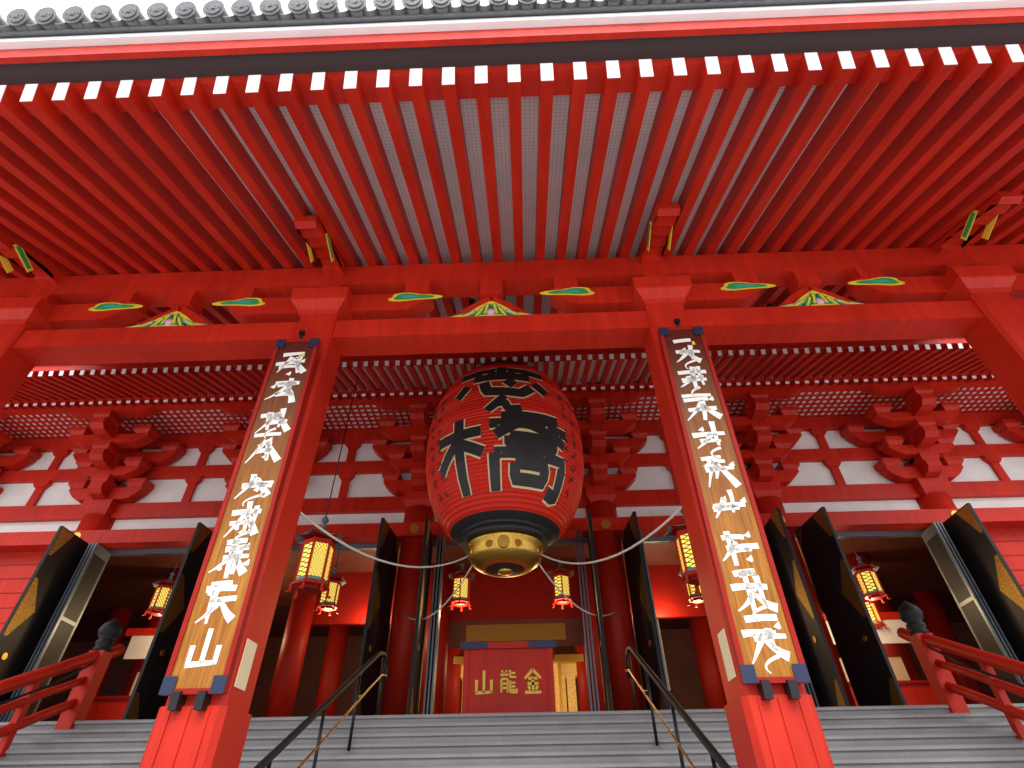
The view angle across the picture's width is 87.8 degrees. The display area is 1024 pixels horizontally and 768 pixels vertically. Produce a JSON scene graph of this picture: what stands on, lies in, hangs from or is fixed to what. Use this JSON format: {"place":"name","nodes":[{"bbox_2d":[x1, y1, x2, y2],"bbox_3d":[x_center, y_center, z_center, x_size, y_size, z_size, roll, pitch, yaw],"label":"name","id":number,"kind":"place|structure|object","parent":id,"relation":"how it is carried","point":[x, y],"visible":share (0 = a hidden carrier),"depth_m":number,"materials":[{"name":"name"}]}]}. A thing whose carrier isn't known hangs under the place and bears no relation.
{"place":"outdoors","nodes":[
{"label":"outdoors","id":0,"kind":"place"},
{"bbox_2d":[0,0,573,20],"label":"sky","id":1,"kind":"structure","parent":0,"point":[32,6],"materials":[{"name":"white"}]},
{"bbox_2d":[3,337,996,409],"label":"inner eaves","id":2,"kind":"object","parent":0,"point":[841,363],"visible":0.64,"depth_m":14.11,"materials":[{"name":"red wood"}]},
{"bbox_2d":[142,555,179,618],"bbox_3d":[-9.264,5.041,14.634,0.696,2.600,0.774,-2,-39,1],"label":"hanging lantern","id":3,"kind":"object","parent":2,"relation":"hanging from","point":[159,599],"visible":0.74,"depth_m":13.99,"materials":[{"name":"red paint"}]},
{"bbox_2d":[314,551,346,615],"bbox_3d":[-4.770,4.845,14.476,0.696,2.600,0.773,-2,-39,1],"label":"hanging lantern","id":4,"kind":"object","parent":2,"relation":"hanging from","point":[336,583],"visible":0.91,"depth_m":13.82,"materials":[{"name":"red paint"}]},
{"bbox_2d":[448,555,474,611],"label":"hanging lantern","id":5,"kind":"object","parent":2,"relation":"hanging from","point":[460,597],"visible":0.94,"depth_m":13.71,"materials":[{"name":"red paint"}]},
{"bbox_2d":[300,506,681,619],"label":"lantern ropes","id":6,"kind":"object","parent":2,"relation":"attached to","point":[444,604],"visible":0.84,"depth_m":8.20,"materials":[{"name":"beige fabric"}]},
{"bbox_2d":[548,546,573,608],"bbox_3d":[1.273,4.602,14.291,0.696,2.600,0.774,-2,-39,1],"label":"hanging lantern","id":7,"kind":"object","parent":2,"relation":"hanging from","point":[560,576],"visible":0.92,"depth_m":13.67,"materials":[{"name":"red paint"}]},
{"bbox_2d":[678,570,703,607],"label":"hanging lantern","id":8,"kind":"object","parent":2,"relation":"hanging from","point":[693,597],"visible":0.33,"depth_m":13.55,"materials":[{"name":"red paint"}]},
{"bbox_2d":[838,539,888,628],"bbox_3d":[10.035,5.710,15.600,0.696,2.850,0.774,-2,-39,1],"label":"hanging lantern","id":9,"kind":"object","parent":2,"relation":"hanging from","point":[875,617],"visible":0.39,"depth_m":14.81,"materials":[{"name":"red paint"}]},
{"bbox_2d":[850,539,890,604],"bbox_3d":[9.225,4.494,14.303,0.696,2.600,0.774,-2,-39,1],"label":"hanging lantern","id":10,"kind":"object","parent":2,"relation":"hanging from","point":[869,583],"visible":0.94,"depth_m":13.69,"materials":[{"name":"red paint"}]},
{"bbox_2d":[0,387,1019,439],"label":"hall lattice","id":11,"kind":"object","parent":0,"point":[808,404],"visible":0.33,"depth_m":15.89,"materials":[{"name":"red wood"}]},
{"bbox_2d":[0,411,1023,714],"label":"hall wall","id":12,"kind":"structure","parent":0,"point":[844,483],"depth_m":14.70,"materials":[{"name":"red wood"}]},
{"bbox_2d":[0,503,1023,721],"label":"hall doors","id":13,"kind":"structure","parent":12,"relation":"attached to","point":[43,620],"depth_m":12.10,"materials":[{"name":"black wood"}]},
{"bbox_2d":[0,372,1023,515],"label":"hall brackets","id":14,"kind":"object","parent":12,"relation":"attached to","point":[918,434],"visible":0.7,"depth_m":15.01,"materials":[{"name":"red wood"}]},
{"bbox_2d":[36,537,995,720],"bbox_3d":[0.175,8.599,19.017,48.400,8.150,13.100,-2,-39,1],"label":"hall interior","id":15,"kind":"object","parent":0,"point":[310,662],"visible":0.28,"depth_m":18.32,"materials":[{"name":"red wood"}]},
{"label":"ground","id":16,"kind":"structure","parent":0,"visible":0},
{"bbox_2d":[0,0,913,38],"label":"kohai roof","id":17,"kind":"structure","parent":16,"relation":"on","point":[22,23],"depth_m":5.58,"materials":[{"name":"grey tile"}]},
{"bbox_2d":[285,375,357,601],"bbox_3d":[-3.623,1.763,11.003,0.878,5.074,0.976,-2,-39,1],"label":"hanging lantern","id":18,"kind":"object","parent":17,"relation":"hanging from","point":[315,563],"visible":0.97,"depth_m":9.66,"materials":[{"name":"red paint"}]},
{"bbox_2d":[162,299,777,312],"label":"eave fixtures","id":19,"kind":"object","parent":17,"relation":"attached to","point":[471,302],"visible":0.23,"depth_m":9.85,"materials":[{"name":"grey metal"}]},
{"bbox_2d":[129,270,863,326],"bbox_3d":[-0.310,-1.185,8.099,11.600,0.840,0.310,-2,-39,1],"label":"frog-leg strut","id":20,"kind":"object","parent":17,"relation":"on","point":[802,287],"visible":0.58,"depth_m":8.01,"materials":[{"name":"red paint"}]},
{"bbox_2d":[426,360,583,577],"bbox_3d":[-0.160,1.589,11.896,3.464,5.350,3.480,-2,-39,1],"label":"lantern","id":21,"kind":"object","parent":17,"relation":"hanging from","point":[504,467],"visible":1,"depth_m":10.32,"materials":[{"name":"red paper"}]},
{"bbox_2d":[664,509,699,593],"bbox_3d":[3.273,1.559,10.879,0.878,5.074,0.976,-2,-39,1],"label":"hanging lantern","id":22,"kind":"object","parent":17,"relation":"hanging from","point":[677,533],"visible":0.32,"depth_m":9.57,"materials":[{"name":"red paint"}]},
{"bbox_2d":[0,703,1023,767],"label":"stone stairs","id":23,"kind":"structure","parent":16,"relation":"on","point":[936,736],"depth_m":7.60,"materials":[{"name":"stone"}]},
{"bbox_2d":[0,618,125,756],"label":"red railing","id":24,"kind":"object","parent":23,"relation":"on","point":[84,686],"visible":1,"depth_m":8.63,"materials":[{"name":"paint"}]},
{"bbox_2d":[254,651,387,767],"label":"handrail","id":25,"kind":"object","parent":23,"relation":"on","point":[274,753],"visible":0.98,"depth_m":6.64,"materials":[{"name":"metal"}]},
{"bbox_2d":[460,640,555,713],"bbox_3d":[-0.052,6.023,10.584,1.890,1.460,1.131,-2,-39,1],"label":"offering box","id":26,"kind":"object","parent":23,"relation":"on","point":[510,677],"visible":0.86,"depth_m":10.25,"materials":[{"name":"red paint"}]},
{"bbox_2d":[0,275,1023,767],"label":"kohai pillars","id":27,"kind":"structure","parent":23,"relation":"on","point":[780,731],"depth_m":5.71,"materials":[{"name":"red wood"}]},
{"bbox_2d":[158,330,320,711],"bbox_3d":[-2.786,1.042,5.846,0.560,4.365,0.281,-2,-39,1],"label":"plaque","id":28,"kind":"object","parent":27,"relation":"attached to","point":[201,665],"visible":1,"depth_m":5.41,"materials":[{"name":"brown wood"}]},
{"bbox_2d":[0,191,1023,365],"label":"kohai beams","id":29,"kind":"structure","parent":27,"relation":"on","point":[902,292],"depth_m":7.92,"materials":[{"name":"red wood"}]},
{"bbox_2d":[0,0,1023,326],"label":"roof eaves","id":30,"kind":"object","parent":29,"relation":"on","point":[810,128],"visible":0.66,"depth_m":6.23,"materials":[{"name":"red wood"}]},
{"bbox_2d":[657,318,810,699],"bbox_3d":[2.211,0.894,5.756,0.560,4.365,0.281,-2,-39,1],"label":"plaque","id":31,"kind":"object","parent":27,"relation":"attached to","point":[767,652],"visible":1,"depth_m":5.32,"materials":[{"name":"brown wood"}]},
{"bbox_2d":[625,646,730,767],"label":"handrail","id":32,"kind":"object","parent":23,"relation":"on","point":[717,757],"visible":0.97,"depth_m":6.45,"materials":[{"name":"metal"}]},
{"bbox_2d":[897,600,1023,738],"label":"red railing","id":33,"kind":"object","parent":23,"relation":"on","point":[928,647],"visible":0.98,"depth_m":8.35,"materials":[{"name":"paint"}]}
]}

